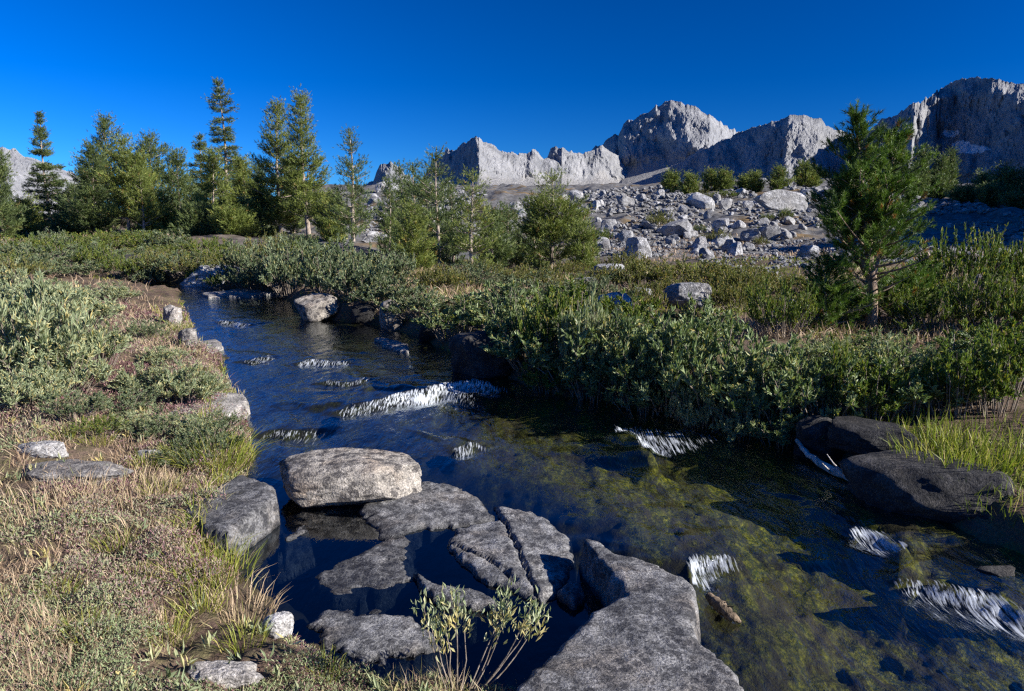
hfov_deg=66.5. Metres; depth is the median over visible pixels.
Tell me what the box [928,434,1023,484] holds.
grass tuft
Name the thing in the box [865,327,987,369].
willow shrub
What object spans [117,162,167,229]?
pine tree
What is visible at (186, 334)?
boulder
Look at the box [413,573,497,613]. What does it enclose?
rock slab
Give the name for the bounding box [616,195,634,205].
talus boulder
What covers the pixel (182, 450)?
grass tuft
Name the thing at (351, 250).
willow shrub
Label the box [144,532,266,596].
grass tuft
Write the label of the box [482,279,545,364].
willow shrub
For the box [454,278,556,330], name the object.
willow shrub
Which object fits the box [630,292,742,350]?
willow shrub
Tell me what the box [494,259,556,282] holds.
shrub
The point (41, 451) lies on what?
boulder
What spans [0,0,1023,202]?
sky
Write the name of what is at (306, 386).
stream
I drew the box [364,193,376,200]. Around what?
talus boulder
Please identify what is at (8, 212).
pine tree
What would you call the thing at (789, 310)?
green shrub
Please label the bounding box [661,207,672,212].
talus boulder
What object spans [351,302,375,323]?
boulder
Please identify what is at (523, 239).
pine tree
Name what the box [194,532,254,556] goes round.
grass tuft
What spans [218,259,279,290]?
willow shrub
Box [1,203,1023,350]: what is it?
meadow grass
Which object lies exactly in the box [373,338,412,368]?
foam
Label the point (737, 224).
talus boulder
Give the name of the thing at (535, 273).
shrub
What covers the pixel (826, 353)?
willow shrub
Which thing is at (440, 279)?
shrub
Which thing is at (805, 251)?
talus boulder
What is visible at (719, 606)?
driftwood
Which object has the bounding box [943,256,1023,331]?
green shrub
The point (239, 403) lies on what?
rock slab
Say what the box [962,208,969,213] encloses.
talus boulder
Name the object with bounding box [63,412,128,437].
green shrub
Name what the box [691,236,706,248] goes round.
talus boulder
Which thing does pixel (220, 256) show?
green shrub
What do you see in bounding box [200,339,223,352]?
rock slab
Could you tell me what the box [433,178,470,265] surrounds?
pine tree
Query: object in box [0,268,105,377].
willow shrub
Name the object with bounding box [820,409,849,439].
willow shrub
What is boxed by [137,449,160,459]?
boulder
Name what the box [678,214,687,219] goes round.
talus boulder
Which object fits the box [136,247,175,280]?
shrub
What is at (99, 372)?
willow shrub
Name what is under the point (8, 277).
willow shrub
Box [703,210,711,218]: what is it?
talus boulder
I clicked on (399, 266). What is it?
willow shrub
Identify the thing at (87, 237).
green shrub
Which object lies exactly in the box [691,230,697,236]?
talus boulder
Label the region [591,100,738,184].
mountain
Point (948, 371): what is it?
green shrub
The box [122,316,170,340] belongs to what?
willow shrub
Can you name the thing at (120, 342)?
willow shrub
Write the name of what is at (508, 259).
shrub
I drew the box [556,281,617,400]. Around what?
willow shrub
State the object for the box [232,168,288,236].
pine tree
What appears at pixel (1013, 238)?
talus boulder
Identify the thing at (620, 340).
willow shrub
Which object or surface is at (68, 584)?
grass tuft
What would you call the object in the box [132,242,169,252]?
green shrub
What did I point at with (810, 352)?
willow shrub
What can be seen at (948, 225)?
talus boulder
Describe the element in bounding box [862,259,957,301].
green shrub
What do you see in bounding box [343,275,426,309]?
willow shrub
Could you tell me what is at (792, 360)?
willow shrub
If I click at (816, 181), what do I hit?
pine tree
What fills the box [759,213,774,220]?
green shrub
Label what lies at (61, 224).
pine tree
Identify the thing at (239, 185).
pine tree
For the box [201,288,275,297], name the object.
rock slab
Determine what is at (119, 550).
grass tuft
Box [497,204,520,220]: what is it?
shrub
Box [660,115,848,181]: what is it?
mountain
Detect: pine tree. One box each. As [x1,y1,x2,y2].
[0,146,31,239]
[9,191,54,238]
[16,110,70,234]
[46,206,91,235]
[51,137,121,234]
[52,177,83,221]
[55,171,101,230]
[74,109,136,229]
[88,131,167,229]
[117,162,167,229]
[123,188,141,231]
[126,128,179,187]
[132,199,182,234]
[149,145,208,235]
[150,181,178,223]
[178,147,235,234]
[180,168,199,200]
[186,133,208,194]
[188,76,255,208]
[223,153,265,224]
[223,162,242,196]
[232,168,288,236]
[242,96,314,233]
[248,160,275,228]
[269,83,335,236]
[281,165,312,232]
[307,187,360,242]
[312,197,338,232]
[319,125,378,241]
[371,174,406,254]
[380,160,412,246]
[387,196,441,269]
[392,158,435,254]
[406,142,463,267]
[407,173,444,264]
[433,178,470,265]
[436,164,503,267]
[466,201,519,269]
[493,200,536,265]
[510,202,561,269]
[516,168,595,270]
[561,215,604,270]
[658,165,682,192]
[676,171,702,193]
[699,165,720,192]
[713,165,736,189]
[734,171,751,188]
[744,168,766,192]
[764,162,798,190]
[792,157,815,185]
[803,99,942,329]
[805,164,825,186]
[893,147,911,192]
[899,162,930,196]
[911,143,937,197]
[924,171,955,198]
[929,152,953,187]
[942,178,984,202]
[943,146,961,189]
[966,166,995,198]
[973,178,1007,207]
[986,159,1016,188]
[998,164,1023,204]
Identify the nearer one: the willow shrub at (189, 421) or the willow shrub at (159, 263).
the willow shrub at (189, 421)
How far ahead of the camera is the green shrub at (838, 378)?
6.20 m
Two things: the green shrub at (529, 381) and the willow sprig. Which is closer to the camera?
the willow sprig
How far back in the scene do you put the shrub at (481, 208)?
100.86 m
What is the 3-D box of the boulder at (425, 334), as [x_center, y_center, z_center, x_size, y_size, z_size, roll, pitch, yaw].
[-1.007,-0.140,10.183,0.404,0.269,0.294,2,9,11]
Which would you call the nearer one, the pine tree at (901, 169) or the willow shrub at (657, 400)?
the willow shrub at (657, 400)
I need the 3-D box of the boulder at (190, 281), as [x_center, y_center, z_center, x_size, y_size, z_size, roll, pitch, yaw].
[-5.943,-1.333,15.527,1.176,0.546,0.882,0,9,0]
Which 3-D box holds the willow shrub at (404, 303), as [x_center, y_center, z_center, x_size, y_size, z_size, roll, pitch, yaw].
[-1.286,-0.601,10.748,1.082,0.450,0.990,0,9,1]
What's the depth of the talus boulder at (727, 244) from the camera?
39.24 m
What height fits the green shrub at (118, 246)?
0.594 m
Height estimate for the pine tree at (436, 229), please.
4.007 m
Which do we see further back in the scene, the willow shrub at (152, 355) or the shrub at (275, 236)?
the shrub at (275, 236)
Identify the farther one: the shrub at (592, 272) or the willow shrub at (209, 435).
the shrub at (592, 272)
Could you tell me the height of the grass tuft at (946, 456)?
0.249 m
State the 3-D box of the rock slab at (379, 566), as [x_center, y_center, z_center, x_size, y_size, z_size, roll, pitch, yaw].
[-0.681,1.243,4.051,0.518,0.247,0.763,7,11,37]
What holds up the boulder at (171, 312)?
on the ground at (808, 592)
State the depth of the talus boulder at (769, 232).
47.14 m
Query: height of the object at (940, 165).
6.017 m
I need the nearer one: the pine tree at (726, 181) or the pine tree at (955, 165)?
the pine tree at (955, 165)
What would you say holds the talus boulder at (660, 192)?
on the ground at (808, 592)
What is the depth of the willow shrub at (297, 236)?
34.34 m
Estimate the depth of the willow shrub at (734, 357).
6.58 m
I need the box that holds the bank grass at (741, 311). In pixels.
[93,255,1023,567]
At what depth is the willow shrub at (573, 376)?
7.27 m
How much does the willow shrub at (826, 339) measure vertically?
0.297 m
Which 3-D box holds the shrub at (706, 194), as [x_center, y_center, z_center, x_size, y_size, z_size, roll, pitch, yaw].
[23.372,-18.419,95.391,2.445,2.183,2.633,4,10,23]
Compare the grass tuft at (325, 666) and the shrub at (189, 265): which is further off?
the shrub at (189, 265)
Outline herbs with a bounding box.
[0,392,491,690]
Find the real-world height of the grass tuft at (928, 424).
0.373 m
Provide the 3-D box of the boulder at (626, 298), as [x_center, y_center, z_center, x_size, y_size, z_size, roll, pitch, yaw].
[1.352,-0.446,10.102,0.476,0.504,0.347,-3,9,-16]
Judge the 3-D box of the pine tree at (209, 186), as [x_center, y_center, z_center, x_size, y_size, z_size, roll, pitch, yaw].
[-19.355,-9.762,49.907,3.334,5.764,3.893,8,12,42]
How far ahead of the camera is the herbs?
3.22 m
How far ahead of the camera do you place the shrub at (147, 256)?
15.92 m
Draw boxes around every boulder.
[17,440,68,458]
[20,459,133,487]
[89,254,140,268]
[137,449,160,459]
[163,304,182,325]
[178,328,197,347]
[180,264,238,286]
[186,660,263,688]
[261,611,293,638]
[279,447,421,507]
[294,293,337,321]
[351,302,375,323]
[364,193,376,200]
[366,231,379,237]
[367,197,377,203]
[375,182,385,191]
[379,300,402,332]
[418,325,441,342]
[449,331,517,383]
[509,202,522,212]
[517,208,525,214]
[569,190,582,199]
[591,264,624,276]
[592,200,600,209]
[595,239,610,249]
[598,190,605,195]
[598,292,631,314]
[601,219,617,231]
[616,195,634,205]
[618,230,633,241]
[624,236,651,257]
[636,193,646,200]
[643,221,656,228]
[657,189,664,195]
[660,219,691,236]
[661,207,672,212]
[664,282,715,309]
[665,234,679,242]
[665,238,675,244]
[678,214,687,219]
[679,205,686,211]
[683,232,691,238]
[686,192,714,208]
[690,248,698,253]
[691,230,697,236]
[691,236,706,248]
[699,247,714,258]
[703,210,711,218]
[703,227,710,232]
[707,234,729,242]
[712,194,720,201]
[712,218,728,229]
[713,227,727,233]
[715,241,723,245]
[718,198,732,210]
[721,239,735,251]
[728,241,742,255]
[731,220,745,228]
[736,188,745,192]
[740,228,760,241]
[742,242,754,250]
[743,201,753,207]
[753,189,807,210]
[757,217,768,224]
[758,225,780,239]
[770,221,777,225]
[780,231,791,239]
[784,216,794,224]
[793,415,845,462]
[797,223,807,229]
[797,245,818,257]
[800,189,812,197]
[802,216,812,221]
[827,416,928,454]
[838,448,1014,523]
[899,236,914,243]
[945,223,952,228]
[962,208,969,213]
[970,565,1014,585]
[1003,211,1011,215]
[1008,235,1023,246]
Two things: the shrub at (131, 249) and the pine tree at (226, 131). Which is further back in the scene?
the pine tree at (226, 131)
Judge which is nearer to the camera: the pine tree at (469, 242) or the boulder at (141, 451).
the boulder at (141, 451)
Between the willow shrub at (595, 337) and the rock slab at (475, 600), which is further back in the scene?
the willow shrub at (595, 337)
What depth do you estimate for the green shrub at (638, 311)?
8.57 m
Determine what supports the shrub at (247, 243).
on the ground at (808, 592)
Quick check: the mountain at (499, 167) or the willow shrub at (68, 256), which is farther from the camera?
the mountain at (499, 167)
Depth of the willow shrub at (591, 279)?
14.09 m
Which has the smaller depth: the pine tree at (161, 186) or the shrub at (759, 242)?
the shrub at (759, 242)
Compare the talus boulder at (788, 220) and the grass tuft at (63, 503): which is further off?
the talus boulder at (788, 220)
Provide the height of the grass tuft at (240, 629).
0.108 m
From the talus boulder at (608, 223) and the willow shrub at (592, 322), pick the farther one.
the talus boulder at (608, 223)
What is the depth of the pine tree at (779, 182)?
107.13 m
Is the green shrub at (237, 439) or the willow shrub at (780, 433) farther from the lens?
the willow shrub at (780, 433)
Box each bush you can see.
[167,195,220,235]
[204,199,265,237]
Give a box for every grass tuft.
[0,466,130,524]
[22,568,89,602]
[43,421,86,439]
[47,600,123,645]
[48,457,178,514]
[73,425,125,445]
[87,524,148,554]
[102,557,168,591]
[125,446,162,469]
[125,602,208,648]
[131,471,186,497]
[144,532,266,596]
[146,423,283,475]
[150,438,214,465]
[160,576,234,620]
[168,324,189,331]
[168,528,215,549]
[171,568,291,628]
[185,363,216,375]
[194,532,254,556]
[203,612,272,656]
[303,641,355,683]
[879,418,1023,480]
[917,400,960,450]
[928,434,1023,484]
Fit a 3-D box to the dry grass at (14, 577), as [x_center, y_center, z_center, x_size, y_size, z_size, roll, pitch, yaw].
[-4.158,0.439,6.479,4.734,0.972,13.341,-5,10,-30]
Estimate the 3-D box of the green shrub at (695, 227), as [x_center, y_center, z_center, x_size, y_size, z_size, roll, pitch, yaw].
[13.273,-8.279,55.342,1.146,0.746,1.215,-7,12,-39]
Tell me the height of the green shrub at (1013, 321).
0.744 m
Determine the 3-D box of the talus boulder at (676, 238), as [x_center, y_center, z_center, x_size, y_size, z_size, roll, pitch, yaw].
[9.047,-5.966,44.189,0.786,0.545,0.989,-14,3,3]
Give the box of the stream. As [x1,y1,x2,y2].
[132,280,1023,690]
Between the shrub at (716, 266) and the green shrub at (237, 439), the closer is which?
the green shrub at (237, 439)
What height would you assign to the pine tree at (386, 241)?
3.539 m
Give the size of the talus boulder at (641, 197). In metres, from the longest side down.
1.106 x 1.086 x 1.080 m
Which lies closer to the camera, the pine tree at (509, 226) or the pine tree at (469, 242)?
the pine tree at (469, 242)
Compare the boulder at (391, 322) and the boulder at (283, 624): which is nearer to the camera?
the boulder at (283, 624)
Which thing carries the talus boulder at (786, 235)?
on the ground at (808, 592)
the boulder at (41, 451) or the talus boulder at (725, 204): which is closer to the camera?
the boulder at (41, 451)
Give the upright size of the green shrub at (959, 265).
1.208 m
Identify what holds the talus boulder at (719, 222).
on the ground at (808, 592)
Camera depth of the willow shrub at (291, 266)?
13.52 m
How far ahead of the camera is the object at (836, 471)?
5.57 m
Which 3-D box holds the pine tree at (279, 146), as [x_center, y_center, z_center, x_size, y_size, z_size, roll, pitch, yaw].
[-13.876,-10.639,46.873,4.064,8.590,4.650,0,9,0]
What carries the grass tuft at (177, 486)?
on the ground at (808, 592)
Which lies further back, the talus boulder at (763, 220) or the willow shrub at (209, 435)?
the talus boulder at (763, 220)
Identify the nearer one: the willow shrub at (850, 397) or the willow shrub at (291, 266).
the willow shrub at (850, 397)
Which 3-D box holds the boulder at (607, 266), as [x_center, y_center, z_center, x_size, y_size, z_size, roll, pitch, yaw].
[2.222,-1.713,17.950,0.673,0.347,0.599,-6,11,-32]
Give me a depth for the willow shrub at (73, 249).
19.04 m
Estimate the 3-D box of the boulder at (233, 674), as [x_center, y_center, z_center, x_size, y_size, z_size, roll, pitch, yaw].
[-1.075,1.229,2.926,0.297,0.067,0.148,0,9,0]
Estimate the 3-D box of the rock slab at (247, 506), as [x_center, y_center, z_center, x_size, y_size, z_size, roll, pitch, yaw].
[-1.609,1.060,4.511,0.574,0.390,0.980,0,9,0]
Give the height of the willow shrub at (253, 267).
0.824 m
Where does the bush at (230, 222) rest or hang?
on the ground at (808, 592)
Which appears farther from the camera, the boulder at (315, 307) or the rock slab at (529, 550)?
the boulder at (315, 307)
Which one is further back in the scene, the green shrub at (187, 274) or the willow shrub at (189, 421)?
the green shrub at (187, 274)
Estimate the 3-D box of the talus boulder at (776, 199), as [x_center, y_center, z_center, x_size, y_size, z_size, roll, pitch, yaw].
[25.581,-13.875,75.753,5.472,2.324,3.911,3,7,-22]
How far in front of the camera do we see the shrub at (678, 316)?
10.01 m
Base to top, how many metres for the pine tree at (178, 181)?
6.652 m
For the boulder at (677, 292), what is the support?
on the ground at (808, 592)
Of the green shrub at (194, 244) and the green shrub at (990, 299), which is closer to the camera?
the green shrub at (990, 299)
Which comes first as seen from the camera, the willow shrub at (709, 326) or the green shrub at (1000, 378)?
the green shrub at (1000, 378)
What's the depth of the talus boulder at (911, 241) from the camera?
43.21 m
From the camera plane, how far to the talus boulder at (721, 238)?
46.38 m
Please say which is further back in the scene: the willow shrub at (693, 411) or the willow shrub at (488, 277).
the willow shrub at (488, 277)
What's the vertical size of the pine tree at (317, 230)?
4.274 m
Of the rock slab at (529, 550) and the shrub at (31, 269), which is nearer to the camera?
the rock slab at (529, 550)
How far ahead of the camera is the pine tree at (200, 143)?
60.19 m
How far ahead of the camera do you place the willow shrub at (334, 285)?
11.79 m
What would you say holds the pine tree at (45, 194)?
on the ground at (808, 592)
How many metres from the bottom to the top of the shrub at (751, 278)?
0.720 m
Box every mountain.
[0,147,79,213]
[362,161,414,185]
[422,136,582,185]
[547,145,626,184]
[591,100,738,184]
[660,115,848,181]
[848,76,1023,183]
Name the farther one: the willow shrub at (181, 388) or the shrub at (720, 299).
the shrub at (720, 299)
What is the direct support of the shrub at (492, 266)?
on the ground at (808, 592)
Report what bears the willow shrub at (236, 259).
on the ground at (808, 592)
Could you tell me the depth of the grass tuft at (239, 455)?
5.17 m
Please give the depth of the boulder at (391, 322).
10.87 m
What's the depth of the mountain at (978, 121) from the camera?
1199.59 m
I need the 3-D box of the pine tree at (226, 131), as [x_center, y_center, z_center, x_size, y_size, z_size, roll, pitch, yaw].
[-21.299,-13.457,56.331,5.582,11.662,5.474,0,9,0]
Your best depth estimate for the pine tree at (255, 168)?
64.24 m
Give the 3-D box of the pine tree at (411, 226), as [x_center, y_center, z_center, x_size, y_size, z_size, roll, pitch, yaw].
[-2.669,-3.055,21.896,1.606,2.283,1.894,0,9,0]
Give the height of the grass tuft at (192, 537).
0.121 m
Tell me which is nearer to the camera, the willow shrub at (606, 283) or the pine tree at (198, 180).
the willow shrub at (606, 283)
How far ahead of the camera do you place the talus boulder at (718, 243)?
40.49 m
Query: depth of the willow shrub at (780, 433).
6.15 m
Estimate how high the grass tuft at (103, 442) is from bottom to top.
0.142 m
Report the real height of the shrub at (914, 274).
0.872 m
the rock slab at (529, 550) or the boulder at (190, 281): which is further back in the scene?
the boulder at (190, 281)
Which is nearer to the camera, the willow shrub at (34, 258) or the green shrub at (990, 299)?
the green shrub at (990, 299)
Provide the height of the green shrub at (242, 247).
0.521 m
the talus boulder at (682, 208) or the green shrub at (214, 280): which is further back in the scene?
the talus boulder at (682, 208)
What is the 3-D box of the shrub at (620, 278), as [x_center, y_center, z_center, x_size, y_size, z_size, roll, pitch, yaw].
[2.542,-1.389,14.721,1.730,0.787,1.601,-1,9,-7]
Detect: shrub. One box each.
[0,232,58,248]
[0,238,43,256]
[0,248,31,260]
[0,249,54,279]
[0,252,56,274]
[0,257,65,299]
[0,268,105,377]
[0,269,97,335]
[0,326,114,399]
[0,357,81,414]
[2,245,76,267]
[28,226,73,250]
[33,235,102,261]
[35,386,110,423]
[41,259,113,277]
[42,281,126,328]
[46,277,103,297]
[50,303,134,366]
[52,237,116,261]
[56,230,108,246]
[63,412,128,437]
[68,242,125,272]
[77,237,128,250]
[81,386,158,417]
[86,278,143,303]
[90,228,154,243]
[95,252,152,278]
[103,245,152,252]
[107,354,183,396]
[108,409,170,432]
[111,227,169,240]
[111,243,161,256]
[117,256,166,281]
[120,229,189,252]
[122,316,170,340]
[123,246,174,271]
[125,243,183,253]
[127,400,198,440]
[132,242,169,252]
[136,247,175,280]
[138,344,194,365]
[143,228,201,251]
[147,354,228,404]
[149,438,198,473]
[151,249,212,277]
[154,249,189,254]
[160,249,225,275]
[165,408,218,443]
[166,250,212,257]
[171,416,244,465]
[179,236,239,253]
[182,242,254,261]
[182,261,210,279]
[197,409,243,431]
[200,252,245,267]
[201,268,237,289]
[215,431,242,448]
[217,247,273,255]
[218,237,260,275]
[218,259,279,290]
[239,239,309,281]
[241,230,291,256]
[253,233,323,296]
[258,237,321,254]
[261,229,294,243]
[267,231,318,243]
[283,237,335,254]
[286,242,356,295]
[299,228,374,280]
[317,249,394,303]
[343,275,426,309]
[352,243,416,279]
[381,286,455,319]
[405,265,445,279]
[411,288,504,340]
[414,257,474,291]
[437,256,496,286]
[445,289,519,309]
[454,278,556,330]
[460,257,511,277]
[464,202,490,213]
[468,269,522,287]
[480,309,580,374]
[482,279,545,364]
[489,267,573,304]
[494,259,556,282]
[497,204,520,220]
[505,243,546,268]
[512,266,560,276]
[514,261,578,288]
[514,310,637,394]
[516,278,576,383]
[518,361,569,396]
[533,275,617,332]
[543,278,612,304]
[548,255,590,276]
[551,344,618,407]
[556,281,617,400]
[562,271,613,288]
[573,308,671,385]
[576,261,625,284]
[579,272,637,305]
[580,332,670,405]
[591,226,613,241]
[591,288,661,330]
[597,245,653,271]
[598,251,690,288]
[600,305,659,400]
[601,365,684,421]
[609,273,667,309]
[623,305,733,417]
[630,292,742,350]
[631,251,740,284]
[637,274,703,295]
[644,207,673,227]
[645,323,720,386]
[657,309,778,425]
[660,303,709,323]
[662,372,730,435]
[676,253,766,281]
[692,224,706,231]
[694,188,712,196]
[694,258,787,298]
[696,359,813,430]
[708,226,731,239]
[709,190,738,198]
[709,392,770,448]
[711,274,775,310]
[714,262,810,289]
[731,331,862,433]
[741,409,807,452]
[744,272,819,339]
[752,234,771,245]
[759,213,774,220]
[760,346,885,416]
[761,329,841,377]
[774,266,830,293]
[778,207,793,220]
[783,244,885,330]
[793,281,864,321]
[800,332,860,354]
[802,342,905,382]
[812,330,868,415]
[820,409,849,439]
[829,326,903,352]
[831,352,923,421]
[839,253,956,319]
[849,324,942,383]
[851,346,987,418]
[858,274,938,327]
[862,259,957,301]
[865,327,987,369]
[882,286,999,334]
[907,333,1005,418]
[908,222,1023,298]
[935,310,1023,350]
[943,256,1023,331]
[947,317,1023,417]
[963,228,1023,290]
[963,305,1023,394]
[988,275,1023,326]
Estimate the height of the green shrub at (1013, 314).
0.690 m
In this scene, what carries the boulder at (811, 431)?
on the ground at (808, 592)
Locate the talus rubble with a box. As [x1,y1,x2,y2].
[361,180,1023,280]
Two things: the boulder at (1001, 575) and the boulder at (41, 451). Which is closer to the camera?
the boulder at (1001, 575)
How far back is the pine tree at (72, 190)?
64.37 m
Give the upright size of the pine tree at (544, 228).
3.609 m
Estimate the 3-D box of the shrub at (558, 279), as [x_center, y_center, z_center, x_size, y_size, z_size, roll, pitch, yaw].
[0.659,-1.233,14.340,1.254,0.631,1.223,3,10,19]
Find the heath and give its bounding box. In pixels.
[0,299,516,690]
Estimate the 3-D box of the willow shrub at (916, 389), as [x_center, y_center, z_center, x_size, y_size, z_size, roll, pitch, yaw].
[3.229,0.287,6.200,0.946,0.529,0.835,-2,9,-15]
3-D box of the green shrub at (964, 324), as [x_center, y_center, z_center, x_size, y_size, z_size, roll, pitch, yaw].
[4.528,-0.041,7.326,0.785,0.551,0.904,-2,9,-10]
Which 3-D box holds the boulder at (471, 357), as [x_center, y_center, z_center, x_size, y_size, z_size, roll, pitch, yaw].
[-0.282,0.144,8.267,0.789,0.592,0.592,0,9,0]
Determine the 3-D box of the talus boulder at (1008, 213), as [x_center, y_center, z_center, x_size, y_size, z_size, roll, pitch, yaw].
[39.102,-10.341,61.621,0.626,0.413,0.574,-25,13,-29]
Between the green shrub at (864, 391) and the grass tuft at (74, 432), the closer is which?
the grass tuft at (74, 432)
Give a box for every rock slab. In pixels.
[171,392,249,423]
[184,475,279,558]
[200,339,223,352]
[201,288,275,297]
[285,525,307,540]
[306,609,440,671]
[315,536,413,594]
[359,481,494,540]
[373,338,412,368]
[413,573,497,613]
[447,506,573,604]
[517,539,743,690]
[556,580,584,609]
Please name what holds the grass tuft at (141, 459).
on the ground at (808, 592)
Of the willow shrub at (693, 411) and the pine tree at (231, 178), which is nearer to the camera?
the willow shrub at (693, 411)
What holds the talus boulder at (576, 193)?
on the ground at (808, 592)
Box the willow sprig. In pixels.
[409,577,550,688]
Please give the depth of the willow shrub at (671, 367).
6.89 m
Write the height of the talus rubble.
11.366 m
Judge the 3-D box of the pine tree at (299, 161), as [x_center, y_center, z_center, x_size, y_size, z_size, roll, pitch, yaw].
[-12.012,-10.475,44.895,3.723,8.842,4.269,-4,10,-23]
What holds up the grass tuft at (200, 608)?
on the ground at (808, 592)
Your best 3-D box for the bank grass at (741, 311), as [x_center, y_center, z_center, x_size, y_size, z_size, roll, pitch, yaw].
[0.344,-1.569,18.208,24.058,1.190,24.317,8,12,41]
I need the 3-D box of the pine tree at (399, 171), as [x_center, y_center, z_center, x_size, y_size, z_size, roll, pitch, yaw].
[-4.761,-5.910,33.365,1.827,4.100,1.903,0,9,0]
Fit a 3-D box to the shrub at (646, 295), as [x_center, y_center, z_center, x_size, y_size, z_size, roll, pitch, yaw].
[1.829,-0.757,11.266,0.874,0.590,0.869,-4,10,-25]
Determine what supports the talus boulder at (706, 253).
on the ground at (808, 592)
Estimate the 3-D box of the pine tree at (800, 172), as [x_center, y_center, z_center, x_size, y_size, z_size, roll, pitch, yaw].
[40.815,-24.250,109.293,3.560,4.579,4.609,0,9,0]
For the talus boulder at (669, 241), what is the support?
on the ground at (808, 592)
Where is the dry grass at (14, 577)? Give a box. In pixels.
[0,295,517,690]
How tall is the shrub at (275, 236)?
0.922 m
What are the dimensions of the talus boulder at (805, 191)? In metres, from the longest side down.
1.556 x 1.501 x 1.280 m
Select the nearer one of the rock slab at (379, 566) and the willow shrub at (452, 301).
the rock slab at (379, 566)
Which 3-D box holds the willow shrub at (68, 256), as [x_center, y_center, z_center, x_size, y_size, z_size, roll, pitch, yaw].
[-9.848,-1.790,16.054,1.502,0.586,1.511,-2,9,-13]
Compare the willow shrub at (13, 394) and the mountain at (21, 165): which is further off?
the mountain at (21, 165)
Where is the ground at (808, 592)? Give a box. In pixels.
[0,178,1023,690]
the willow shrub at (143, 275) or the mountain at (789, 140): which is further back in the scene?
the mountain at (789, 140)
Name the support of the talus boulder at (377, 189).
on the ground at (808, 592)
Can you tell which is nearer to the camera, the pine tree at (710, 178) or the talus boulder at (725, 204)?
the talus boulder at (725, 204)
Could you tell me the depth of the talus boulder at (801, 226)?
53.23 m
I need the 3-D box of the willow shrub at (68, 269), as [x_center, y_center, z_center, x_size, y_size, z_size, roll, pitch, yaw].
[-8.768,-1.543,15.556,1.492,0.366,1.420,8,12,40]
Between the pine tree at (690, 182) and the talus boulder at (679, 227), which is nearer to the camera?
the talus boulder at (679, 227)
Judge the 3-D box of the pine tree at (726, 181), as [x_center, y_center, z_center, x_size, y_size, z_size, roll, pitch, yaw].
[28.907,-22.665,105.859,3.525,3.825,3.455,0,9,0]
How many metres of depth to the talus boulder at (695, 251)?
36.74 m
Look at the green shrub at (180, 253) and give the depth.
22.07 m
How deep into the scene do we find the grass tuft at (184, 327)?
9.91 m
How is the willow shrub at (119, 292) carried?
on the ground at (808, 592)
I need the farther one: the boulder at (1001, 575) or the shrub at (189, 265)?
the shrub at (189, 265)
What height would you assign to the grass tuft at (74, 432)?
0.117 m
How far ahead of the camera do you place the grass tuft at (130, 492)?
4.51 m
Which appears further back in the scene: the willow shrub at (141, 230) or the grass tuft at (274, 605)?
the willow shrub at (141, 230)
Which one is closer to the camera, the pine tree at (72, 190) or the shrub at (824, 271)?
the shrub at (824, 271)
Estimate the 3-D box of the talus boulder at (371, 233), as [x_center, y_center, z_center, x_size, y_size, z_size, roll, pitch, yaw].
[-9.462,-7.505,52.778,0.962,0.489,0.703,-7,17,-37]
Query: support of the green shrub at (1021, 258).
on the ground at (808, 592)
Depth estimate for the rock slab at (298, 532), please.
4.39 m
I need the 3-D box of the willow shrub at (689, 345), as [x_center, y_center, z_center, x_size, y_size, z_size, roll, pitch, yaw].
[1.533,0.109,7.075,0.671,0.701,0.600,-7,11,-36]
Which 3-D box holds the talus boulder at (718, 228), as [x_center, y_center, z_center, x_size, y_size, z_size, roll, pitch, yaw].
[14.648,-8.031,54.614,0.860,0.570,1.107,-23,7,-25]
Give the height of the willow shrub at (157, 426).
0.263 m
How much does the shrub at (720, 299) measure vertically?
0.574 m
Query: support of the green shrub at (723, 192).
on the ground at (808, 592)
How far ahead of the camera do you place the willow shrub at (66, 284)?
10.56 m
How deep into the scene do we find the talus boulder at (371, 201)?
112.83 m
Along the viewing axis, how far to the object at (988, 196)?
70.25 m
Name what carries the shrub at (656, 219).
on the ground at (808, 592)
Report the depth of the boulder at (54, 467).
4.70 m
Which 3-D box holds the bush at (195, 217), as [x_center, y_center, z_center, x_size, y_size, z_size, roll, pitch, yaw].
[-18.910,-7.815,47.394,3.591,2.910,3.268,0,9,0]
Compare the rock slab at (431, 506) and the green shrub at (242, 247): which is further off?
the green shrub at (242, 247)
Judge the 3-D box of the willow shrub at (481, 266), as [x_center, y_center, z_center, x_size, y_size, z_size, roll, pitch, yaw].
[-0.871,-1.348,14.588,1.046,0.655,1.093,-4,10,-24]
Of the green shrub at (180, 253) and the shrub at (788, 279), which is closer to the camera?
the shrub at (788, 279)
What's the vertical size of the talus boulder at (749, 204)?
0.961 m
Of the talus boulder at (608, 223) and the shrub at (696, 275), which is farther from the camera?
the talus boulder at (608, 223)
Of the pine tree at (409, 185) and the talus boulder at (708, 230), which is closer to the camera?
the pine tree at (409, 185)
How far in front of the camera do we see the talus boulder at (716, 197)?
94.72 m
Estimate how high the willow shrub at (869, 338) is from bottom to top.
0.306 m
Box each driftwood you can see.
[705,592,740,623]
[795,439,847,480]
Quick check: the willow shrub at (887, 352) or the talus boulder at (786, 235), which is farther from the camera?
the talus boulder at (786, 235)

